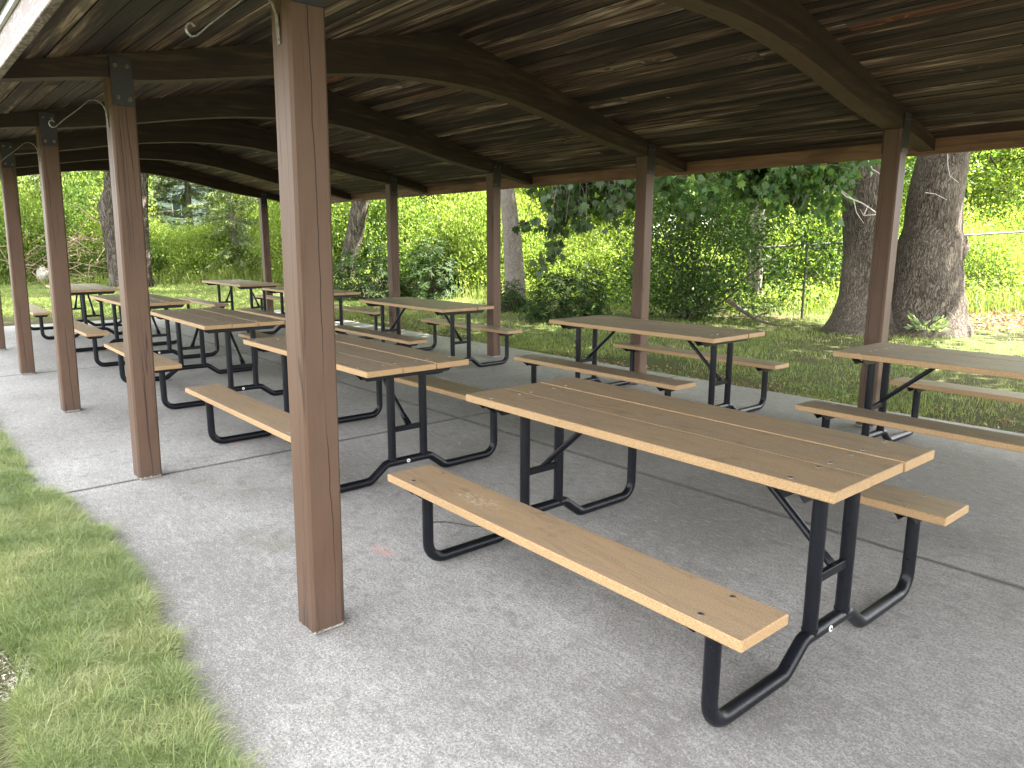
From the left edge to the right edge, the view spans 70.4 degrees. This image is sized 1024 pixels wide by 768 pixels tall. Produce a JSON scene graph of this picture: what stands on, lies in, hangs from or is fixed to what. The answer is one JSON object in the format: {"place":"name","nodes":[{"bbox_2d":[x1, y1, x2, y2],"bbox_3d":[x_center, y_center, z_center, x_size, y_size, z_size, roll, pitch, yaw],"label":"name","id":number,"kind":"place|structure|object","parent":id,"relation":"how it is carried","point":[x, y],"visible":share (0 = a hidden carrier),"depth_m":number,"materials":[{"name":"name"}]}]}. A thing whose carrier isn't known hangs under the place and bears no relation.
{"place":"outdoors","nodes":[
{"label":"outdoors","id":0,"kind":"place"},
{"bbox_2d":[148,175,269,230],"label":"house","id":1,"kind":"structure","parent":0,"point":[175,207],"depth_m":44.72,"materials":[{"name":"grey"}]},
{"bbox_2d":[171,195,186,218],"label":"window","id":2,"kind":"structure","parent":1,"relation":"in","point":[175,207],"depth_m":44.70,"materials":[{"name":"grey glass"}]},
{"bbox_2d":[0,282,468,317],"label":"lawn grass","id":3,"kind":"structure","parent":0,"point":[172,290],"depth_m":20.29,"materials":[{"name":"green plant"}]},
{"bbox_2d":[0,310,1023,767],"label":"pavement","id":4,"kind":"structure","parent":0,"point":[506,654],"depth_m":3.19,"materials":[{"name":"concrete"}]},
{"bbox_2d":[29,283,122,339],"bbox_3d":[-7.243,-1.264,12.267,1.680,0.766,1.920,-9,14,-39],"label":"picnic table","id":5,"kind":"object","parent":4,"relation":"on","point":[81,290],"visible":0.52,"depth_m":11.73,"materials":[{"name":"beige wood"}]},
{"bbox_2d":[74,294,218,366],"bbox_3d":[-5.035,-0.782,9.834,1.680,0.766,1.920,-9,15,-41],"label":"picnic table","id":6,"kind":"object","parent":4,"relation":"on","point":[94,334],"visible":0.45,"depth_m":9.35,"materials":[{"name":"beige wood"}]},
{"bbox_2d":[104,307,284,408],"bbox_3d":[-3.112,-0.339,7.593,1.680,0.766,1.920,-9,14,-39],"label":"picnic table","id":7,"kind":"object","parent":4,"relation":"on","point":[227,322],"visible":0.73,"depth_m":7.12,"materials":[{"name":"beige wood"}]},
{"bbox_2d":[179,279,283,310],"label":"picnic table","id":8,"kind":"object","parent":4,"relation":"on","point":[250,285],"visible":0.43,"depth_m":13.39,"materials":[{"name":"beige wood"}]},
{"bbox_2d":[236,287,386,338],"bbox_3d":[-3.232,-1.130,11.642,1.680,0.766,1.920,-9,15,-40],"label":"picnic table","id":9,"kind":"object","parent":4,"relation":"on","point":[340,294],"visible":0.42,"depth_m":11.47,"materials":[{"name":"beige wood"}]},
{"bbox_2d":[185,333,496,492],"bbox_3d":[-1.195,0.116,5.290,1.680,0.766,1.920,-9,14,-40],"label":"picnic table","id":10,"kind":"object","parent":4,"relation":"on","point":[378,362],"visible":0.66,"depth_m":4.86,"materials":[{"name":"beige wood"}]},
{"bbox_2d":[335,297,521,374],"bbox_3d":[-1.131,-0.661,9.271,1.680,0.766,1.920,-9,14,-40],"label":"picnic table","id":11,"kind":"object","parent":4,"relation":"on","point":[444,308],"visible":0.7,"depth_m":8.99,"materials":[{"name":"beige wood"}]},
{"bbox_2d":[433,521,480,526],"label":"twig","id":12,"kind":"object","parent":4,"relation":"on","point":[453,523],"visible":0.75,"depth_m":3.97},
{"bbox_2d":[0,0,1023,634],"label":"pavilion","id":13,"kind":"structure","parent":4,"relation":"on","point":[316,114],"depth_m":5.47,"materials":[{"name":"brown wood"}]},
{"bbox_2d":[48,99,108,127],"bbox_3d":[-2.520,-1.569,4.216,0.310,0.181,0.022,-9,14,-40],"label":"plant hook","id":14,"kind":"object","parent":13,"relation":"attached to","point":[79,108],"visible":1,"depth_m":4.23,"materials":[{"name":"metal"}]},
{"bbox_2d":[185,0,280,44],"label":"plant hook","id":15,"kind":"object","parent":13,"relation":"attached to","point":[277,25],"visible":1,"depth_m":2.44,"materials":[{"name":"metal"}]},
{"bbox_2d":[514,315,788,411],"bbox_3d":[1.275,-0.175,6.815,1.680,0.766,1.920,-9,14,-40],"label":"picnic table","id":16,"kind":"object","parent":4,"relation":"on","point":[713,337],"visible":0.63,"depth_m":6.55,"materials":[{"name":"beige wood"}]},
{"bbox_2d":[388,377,968,727],"bbox_3d":[0.666,0.519,3.254,1.680,0.766,1.920,-9,14,-39],"label":"picnic table","id":17,"kind":"object","parent":4,"relation":"on","point":[822,468],"visible":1,"depth_m":2.75,"materials":[{"name":"beige wood"}]},
{"bbox_2d":[795,342,1023,452],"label":"picnic table","id":18,"kind":"object","parent":4,"relation":"on","point":[933,359],"visible":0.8,"depth_m":4.88,"materials":[{"name":"beige wood"}]},
{"bbox_2d":[3,282,1023,433],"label":"ground","id":19,"kind":"structure","parent":0,"point":[661,363],"depth_m":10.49,"materials":[{"name":"green plant"}]},
{"bbox_2d":[0,630,43,767],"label":"turf","id":20,"kind":"structure","parent":19,"relation":"on","point":[2,689],"depth_m":2.41,"materials":[{"name":"plant"}]},
{"bbox_2d":[0,651,42,722],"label":"bark mulch litter","id":21,"kind":"object","parent":20,"relation":"on","point":[12,679],"visible":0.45,"depth_m":2.57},
{"bbox_2d":[0,407,280,767],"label":"lawn grass","id":22,"kind":"structure","parent":20,"relation":"on","point":[112,689],"depth_m":2.62,"materials":[{"name":"green plant"}]},
{"bbox_2d":[0,176,46,283],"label":"background shrub","id":23,"kind":"object","parent":19,"relation":"on","point":[24,204],"visible":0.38,"depth_m":26.67,"materials":[{"name":"green plant"}]},
{"bbox_2d":[36,265,48,283],"bbox_3d":[-17.259,-4.032,26.737,0.466,0.752,0.569,-9,14,-40],"label":"boulder","id":24,"kind":"object","parent":19,"relation":"on","point":[41,274],"visible":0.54,"depth_m":26.55,"materials":[{"name":"white stone"}]},
{"bbox_2d":[1,171,98,219],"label":"conifer","id":25,"kind":"object","parent":19,"relation":"on","point":[34,177],"visible":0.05,"depth_m":28.38,"materials":[{"name":"green plant"}]},
{"bbox_2d":[0,211,105,285],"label":"background shrub","id":26,"kind":"object","parent":19,"relation":"on","point":[27,248],"visible":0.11,"depth_m":26.64,"materials":[{"name":"green plant"}]},
{"bbox_2d":[0,185,107,278],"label":"background shrub","id":27,"kind":"object","parent":19,"relation":"on","point":[72,223],"visible":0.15,"depth_m":27.38,"materials":[{"name":"green plant"}]},
{"bbox_2d":[24,244,93,274],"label":"background shrub","id":28,"kind":"object","parent":19,"relation":"on","point":[46,265],"visible":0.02,"depth_m":27.25,"materials":[{"name":"green plant"}]},
{"bbox_2d":[33,171,103,271],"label":"background shrub","id":29,"kind":"object","parent":19,"relation":"on","point":[73,194],"visible":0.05,"depth_m":28.66,"materials":[{"name":"green plant"}]},
{"bbox_2d":[1,171,162,203],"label":"background tree","id":30,"kind":"object","parent":19,"relation":"on","point":[62,174],"visible":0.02,"depth_m":31.74,"materials":[{"name":"green plant"}]},
{"bbox_2d":[0,203,177,283],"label":"brush pile","id":31,"kind":"object","parent":19,"relation":"on","point":[78,238],"visible":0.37,"depth_m":26.21,"materials":[{"name":"brown wood"}]},
{"bbox_2d":[18,171,174,222],"bbox_3d":[-22.985,-11.157,35.227,9.852,11.408,11.019,1,11,7],"label":"background tree","id":32,"kind":"object","parent":19,"relation":"on","point":[100,178],"depth_m":36.66,"materials":[{"name":"green plant"}]},
{"bbox_2d":[63,171,154,287],"bbox_3d":[-13.103,-10.112,23.401,12.120,13.933,10.914,-9,14,-40],"label":"shade tree","id":33,"kind":"object","parent":19,"relation":"on","point":[105,209],"visible":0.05,"depth_m":24.26,"materials":[{"name":"brown plant"}]},
{"bbox_2d":[75,171,156,227],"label":"conifer","id":34,"kind":"object","parent":19,"relation":"on","point":[99,194],"visible":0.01,"depth_m":29.65,"materials":[{"name":"plant"}]},
{"bbox_2d":[62,171,180,230],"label":"background shrub","id":35,"kind":"object","parent":19,"relation":"on","point":[99,191],"visible":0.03,"depth_m":30.85,"materials":[{"name":"green plant"}]},
{"bbox_2d":[64,184,181,277],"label":"background shrub","id":36,"kind":"object","parent":19,"relation":"on","point":[95,229],"visible":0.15,"depth_m":27.60,"materials":[{"name":"green plant"}]},
{"bbox_2d":[93,215,172,277],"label":"background shrub","id":37,"kind":"object","parent":19,"relation":"on","point":[156,227],"visible":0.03,"depth_m":28.18,"materials":[{"name":"green plant"}]},
{"bbox_2d":[70,220,202,279],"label":"background shrub","id":38,"kind":"object","parent":19,"relation":"on","point":[159,255],"visible":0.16,"depth_m":27.39,"materials":[{"name":"green plant"}]},
{"bbox_2d":[92,220,187,271],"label":"background shrub","id":39,"kind":"object","parent":19,"relation":"on","point":[160,238],"visible":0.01,"depth_m":28.35,"materials":[{"name":"green plant"}]},
{"bbox_2d":[148,181,186,225],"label":"conifer","id":40,"kind":"object","parent":19,"relation":"on","point":[163,198],"visible":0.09,"depth_m":34.47,"materials":[{"name":"green plant"}]},
{"bbox_2d":[148,174,242,226],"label":"conifer","id":41,"kind":"object","parent":19,"relation":"on","point":[187,194],"visible":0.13,"depth_m":34.19,"materials":[{"name":"green plant"}]},
{"bbox_2d":[150,215,251,282],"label":"background shrub","id":42,"kind":"object","parent":19,"relation":"on","point":[184,237],"visible":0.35,"depth_m":27.55,"materials":[{"name":"green plant"}]},
{"bbox_2d":[151,217,260,279],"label":"background shrub","id":43,"kind":"object","parent":19,"relation":"on","point":[195,256],"visible":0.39,"depth_m":27.61,"materials":[{"name":"green plant"}]},
{"bbox_2d":[166,223,249,270],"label":"background shrub","id":44,"kind":"object","parent":19,"relation":"on","point":[212,239],"depth_m":28.65,"materials":[{"name":"green plant"}]},
{"bbox_2d":[172,189,262,280],"bbox_3d":[-11.018,-5.847,28.524,4.919,4.327,4.396,-9,14,-40],"label":"conifer","id":45,"kind":"object","parent":19,"relation":"on","point":[230,213],"visible":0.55,"depth_m":28.04,"materials":[{"name":"green plant"}]},
{"bbox_2d":[177,183,272,233],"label":"conifer","id":46,"kind":"object","parent":19,"relation":"on","point":[192,207],"visible":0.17,"depth_m":31.08,"materials":[{"name":"green plant"}]},
{"bbox_2d":[194,197,268,261],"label":"background shrub","id":47,"kind":"object","parent":19,"relation":"on","point":[248,213],"visible":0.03,"depth_m":30.98,"materials":[{"name":"green plant"}]},
{"bbox_2d":[205,189,276,238],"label":"background shrub","id":48,"kind":"object","parent":19,"relation":"on","point":[253,207],"visible":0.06,"depth_m":31.23,"materials":[{"name":"green plant"}]},
{"bbox_2d":[247,212,274,273],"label":"background shrub","id":49,"kind":"object","parent":19,"relation":"on","point":[257,258],"visible":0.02,"depth_m":30.11,"materials":[{"name":"green plant"}]},
{"bbox_2d":[244,199,282,282],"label":"background shrub","id":50,"kind":"object","parent":19,"relation":"on","point":[274,231],"visible":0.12,"depth_m":26.21,"materials":[{"name":"green plant"}]},
{"bbox_2d":[228,210,384,280],"bbox_3d":[-6.700,-5.495,27.077,5.864,3.497,5.360,2,11,10],"label":"background shrub","id":51,"kind":"object","parent":19,"relation":"on","point":[255,252],"visible":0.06,"depth_m":25.75,"materials":[{"name":"green plant"}]},
{"bbox_2d":[270,202,383,278],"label":"background shrub","id":52,"kind":"object","parent":19,"relation":"on","point":[340,242],"visible":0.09,"depth_m":25.24,"materials":[{"name":"green plant"}]},
{"bbox_2d":[261,203,418,283],"bbox_3d":[-6.152,-5.435,27.033,6.765,3.400,5.195,1,11,5],"label":"background shrub","id":53,"kind":"object","parent":19,"relation":"on","point":[361,245],"visible":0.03,"depth_m":25.75,"materials":[{"name":"green plant"}]},
{"bbox_2d":[337,200,369,282],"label":"shade tree","id":54,"kind":"object","parent":19,"relation":"on","point":[357,218],"visible":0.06,"depth_m":23.25,"materials":[{"name":"brown plant"}]},
{"bbox_2d":[333,238,408,300],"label":"rhododendron","id":55,"kind":"object","parent":19,"relation":"on","point":[369,286],"visible":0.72,"depth_m":19.44,"materials":[{"name":"green plant"}]},
{"bbox_2d":[331,197,439,281],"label":"background shrub","id":56,"kind":"object","parent":19,"relation":"on","point":[373,223],"visible":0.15,"depth_m":25.75,"materials":[{"name":"green plant"}]},
{"bbox_2d":[338,196,432,282],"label":"background shrub","id":57,"kind":"object","parent":19,"relation":"on","point":[401,213],"visible":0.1,"depth_m":26.09,"materials":[{"name":"green plant"}]},
{"bbox_2d":[400,211,444,263],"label":"background shrub","id":58,"kind":"object","parent":19,"relation":"on","point":[419,240],"depth_m":25.78,"materials":[{"name":"green plant"}]},
{"bbox_2d":[398,196,447,273],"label":"background shrub","id":59,"kind":"object","parent":19,"relation":"on","point":[433,208],"visible":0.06,"depth_m":27.02,"materials":[{"name":"green plant"}]},
{"bbox_2d":[383,224,471,299],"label":"rhododendron","id":60,"kind":"object","parent":19,"relation":"on","point":[416,271],"visible":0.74,"depth_m":20.17,"materials":[{"name":"green plant"}]},
{"bbox_2d":[408,193,468,215],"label":"background tree","id":61,"kind":"object","parent":19,"relation":"on","point":[432,200],"visible":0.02,"depth_m":36.36,"materials":[{"name":"green plant"}]},
{"bbox_2d":[379,199,561,294],"bbox_3d":[-1.056,-4.410,22.982,6.260,2.969,4.807,0,11,-1],"label":"background shrub","id":62,"kind":"object","parent":19,"relation":"on","point":[416,238],"visible":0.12,"depth_m":21.87,"materials":[{"name":"green plant"}]},
{"bbox_2d":[411,188,555,287],"bbox_3d":[-0.669,-5.316,22.843,5.043,4.801,4.610,-1,11,-8],"label":"background shrub","id":63,"kind":"object","parent":19,"relation":"on","point":[521,200],"visible":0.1,"depth_m":22.11,"materials":[{"name":"green plant"}]},
{"bbox_2d":[427,186,546,221],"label":"background tree","id":64,"kind":"object","parent":19,"relation":"on","point":[518,190],"depth_m":34.35,"materials":[{"name":"green plant"}]},
{"bbox_2d":[415,188,562,295],"bbox_3d":[-0.544,-4.573,21.792,4.697,3.747,3.607,-5,12,-25],"label":"background shrub","id":65,"kind":"object","parent":19,"relation":"on","point":[480,230],"visible":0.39,"depth_m":20.95,"materials":[{"name":"green plant"}]},
{"bbox_2d":[0,257,1023,316],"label":"tall weeds","id":66,"kind":"object","parent":19,"relation":"on","point":[245,276],"visible":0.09,"depth_m":18.38,"materials":[{"name":"green plant"}]},
{"bbox_2d":[0,257,1023,309],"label":"undergrowth","id":67,"kind":"object","parent":19,"relation":"on","point":[826,292],"visible":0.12,"depth_m":18.17,"materials":[{"name":"green plant"}]},
{"bbox_2d":[501,279,530,313],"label":"rhododendron","id":68,"kind":"object","parent":19,"relation":"on","point":[512,295],"visible":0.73,"depth_m":16.30,"materials":[{"name":"green plant"}]},
{"bbox_2d":[525,206,594,273],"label":"background shrub","id":69,"kind":"object","parent":19,"relation":"on","point":[560,236],"visible":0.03,"depth_m":25.14,"materials":[{"name":"green plant"}]},
{"bbox_2d":[517,263,612,324],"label":"rhododendron","id":70,"kind":"object","parent":19,"relation":"on","point":[564,305],"visible":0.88,"depth_m":14.05,"materials":[{"name":"green plant"}]},
{"bbox_2d":[522,228,624,290],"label":"background shrub","id":71,"kind":"object","parent":19,"relation":"on","point":[555,268],"visible":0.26,"depth_m":21.50,"materials":[{"name":"green plant"}]},
{"bbox_2d":[523,185,634,236],"bbox_3d":[2.989,-10.332,35.518,8.630,9.820,8.766,6,12,26],"label":"background tree","id":72,"kind":"object","parent":19,"relation":"on","point":[599,220],"depth_m":34.16,"materials":[{"name":"green plant"}]},
{"bbox_2d":[527,185,632,235],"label":"background tree","id":73,"kind":"object","parent":19,"relation":"on","point":[552,199],"visible":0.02,"depth_m":33.63,"materials":[{"name":"green plant"}]},
{"bbox_2d":[501,176,676,308],"bbox_3d":[-0.227,-8.445,14.767,14.389,14.043,15.637,0,11,0],"label":"shade tree","id":74,"kind":"object","parent":19,"relation":"on","point":[610,193],"visible":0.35,"depth_m":11.29,"materials":[{"name":"green plant"}]},
{"bbox_2d":[555,221,632,245],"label":"background shrub","id":75,"kind":"object","parent":19,"relation":"on","point":[588,231],"depth_m":28.54,"materials":[{"name":"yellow plant"}]},
{"bbox_2d":[551,212,669,286],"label":"background shrub","id":76,"kind":"object","parent":19,"relation":"on","point":[601,247],"visible":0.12,"depth_m":21.22,"materials":[{"name":"green plant"}]},
{"bbox_2d":[559,220,763,294],"bbox_3d":[4.934,-3.596,20.792,6.404,2.242,5.462,-10,15,-43],"label":"background shrub","id":77,"kind":"object","parent":19,"relation":"on","point":[618,255],"visible":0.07,"depth_m":20.14,"materials":[{"name":"green plant"}]},
{"bbox_2d":[560,172,782,240],"bbox_3d":[6.247,-9.227,25.131,10.403,11.654,10.242,10,15,41],"label":"background tree","id":78,"kind":"object","parent":19,"relation":"on","point":[628,210],"visible":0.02,"depth_m":25.06,"materials":[{"name":"green plant"}]},
{"bbox_2d":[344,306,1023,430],"bbox_3d":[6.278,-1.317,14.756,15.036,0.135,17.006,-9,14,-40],"label":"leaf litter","id":79,"kind":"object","parent":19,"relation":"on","point":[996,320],"visible":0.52,"depth_m":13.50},
{"bbox_2d":[580,176,842,327],"bbox_3d":[4.306,-2.995,14.701,5.762,3.979,4.273,2,11,8],"label":"understorey shrub","id":80,"kind":"object","parent":19,"relation":"on","point":[691,291],"visible":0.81,"depth_m":14.55,"materials":[{"name":"green plant"}]},
{"bbox_2d":[653,223,793,283],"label":"background shrub","id":81,"kind":"object","parent":19,"relation":"on","point":[737,254],"visible":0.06,"depth_m":20.65,"materials":[{"name":"green plant"}]},
{"bbox_2d":[699,237,786,290],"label":"background shrub","id":82,"kind":"object","parent":19,"relation":"on","point":[745,266],"depth_m":20.60,"materials":[{"name":"green plant"}]},
{"bbox_2d":[727,298,779,325],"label":"fallen branch","id":83,"kind":"object","parent":19,"relation":"on","point":[735,305],"visible":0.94,"depth_m":14.02,"materials":[{"name":"wood"}]},
{"bbox_2d":[746,178,765,303],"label":"slender tree","id":84,"kind":"object","parent":19,"relation":"on","point":[752,267],"depth_m":17.40,"materials":[{"name":"green plant"}]},
{"bbox_2d":[735,202,816,250],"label":"background shrub","id":85,"kind":"object","parent":19,"relation":"on","point":[770,228],"visible":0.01,"depth_m":22.44,"materials":[{"name":"green plant"}]},
{"bbox_2d":[666,151,974,337],"bbox_3d":[8.073,-7.919,8.736,18.023,15.368,20.785,-1,11,-8],"label":"shade tree","id":86,"kind":"object","parent":19,"relation":"on","point":[933,246],"visible":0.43,"depth_m":12.22,"materials":[{"name":"brown plant"}]},
{"bbox_2d":[762,185,903,296],"bbox_3d":[8.961,-4.147,20.088,4.436,3.617,5.201,4,12,21],"label":"background shrub","id":87,"kind":"object","parent":19,"relation":"on","point":[788,237],"visible":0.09,"depth_m":19.23,"materials":[{"name":"green plant"}]},
{"bbox_2d":[790,213,904,284],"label":"background shrub","id":88,"kind":"object","parent":19,"relation":"on","point":[829,250],"visible":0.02,"depth_m":20.30,"materials":[{"name":"green plant"}]},
{"bbox_2d":[718,150,1013,234],"bbox_3d":[11.165,-8.835,23.160,10.073,11.664,11.266,3,11,15],"label":"background tree","id":89,"kind":"object","parent":19,"relation":"on","point":[913,160],"visible":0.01,"depth_m":21.01,"materials":[{"name":"green plant"}]},
{"bbox_2d":[744,228,1023,318],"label":"chain link fence","id":90,"kind":"object","parent":19,"relation":"on","point":[805,276],"visible":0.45,"depth_m":14.96,"materials":[{"name":"metal"}]},
{"bbox_2d":[904,312,950,331],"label":"hosta","id":91,"kind":"object","parent":19,"relation":"on","point":[937,325],"visible":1,"depth_m":12.05,"materials":[{"name":"green plant"}]},
{"bbox_2d":[899,195,974,235],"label":"background shrub","id":92,"kind":"object","parent":19,"relation":"on","point":[902,220],"depth_m":20.68,"materials":[{"name":"green plant"}]},
{"bbox_2d":[902,223,989,294],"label":"background shrub","id":93,"kind":"object","parent":19,"relation":"on","point":[972,268],"visible":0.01,"depth_m":18.73,"materials":[{"name":"green plant"}]},
{"bbox_2d":[900,192,1023,255],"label":"background shrub","id":94,"kind":"object","parent":19,"relation":"on","point":[976,214],"visible":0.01,"depth_m":21.17,"materials":[{"name":"green plant"}]},
{"bbox_2d":[901,147,1023,218],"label":"background tree","id":95,"kind":"object","parent":19,"relation":"on","point":[981,190],"visible":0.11,"depth_m":24.73,"materials":[{"name":"green plant"}]},
{"bbox_2d":[906,147,1023,212],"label":"background tree","id":96,"kind":"object","parent":19,"relation":"on","point":[1004,164],"visible":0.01,"depth_m":28.67,"materials":[{"name":"green plant"}]},
{"bbox_2d":[963,209,1023,304],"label":"background shrub","id":97,"kind":"object","parent":19,"relation":"on","point":[1002,252],"visible":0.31,"depth_m":18.20,"materials":[{"name":"green plant"}]},
{"bbox_2d":[965,237,1023,303],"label":"background shrub","id":98,"kind":"object","parent":19,"relation":"on","point":[996,262],"visible":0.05,"depth_m":18.99,"materials":[{"name":"green plant"}]},
{"bbox_2d":[966,173,1023,232],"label":"background shrub","id":99,"kind":"object","parent":19,"relation":"on","point":[989,211],"visible":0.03,"depth_m":23.54,"materials":[{"name":"green plant"}]},
{"bbox_2d":[974,191,1023,227],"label":"background shrub","id":100,"kind":"object","parent":19,"relation":"on","point":[1012,210],"visible":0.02,"depth_m":23.15,"materials":[{"name":"green plant"}]},
{"bbox_2d":[978,148,1023,203],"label":"background tree","id":101,"kind":"object","parent":19,"relation":"on","point":[1011,169],"visible":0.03,"depth_m":29.02,"materials":[{"name":"green plant"}]},
{"bbox_2d":[980,196,1023,230],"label":"background shrub","id":102,"kind":"object","parent":19,"relation":"on","point":[1009,214],"visible":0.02,"depth_m":23.01,"materials":[{"name":"green plant"}]},
{"bbox_2d":[986,198,1023,253],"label":"background shrub","id":103,"kind":"object","parent":19,"relation":"on","point":[1015,221],"visible":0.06,"depth_m":21.79,"materials":[{"name":"green plant"}]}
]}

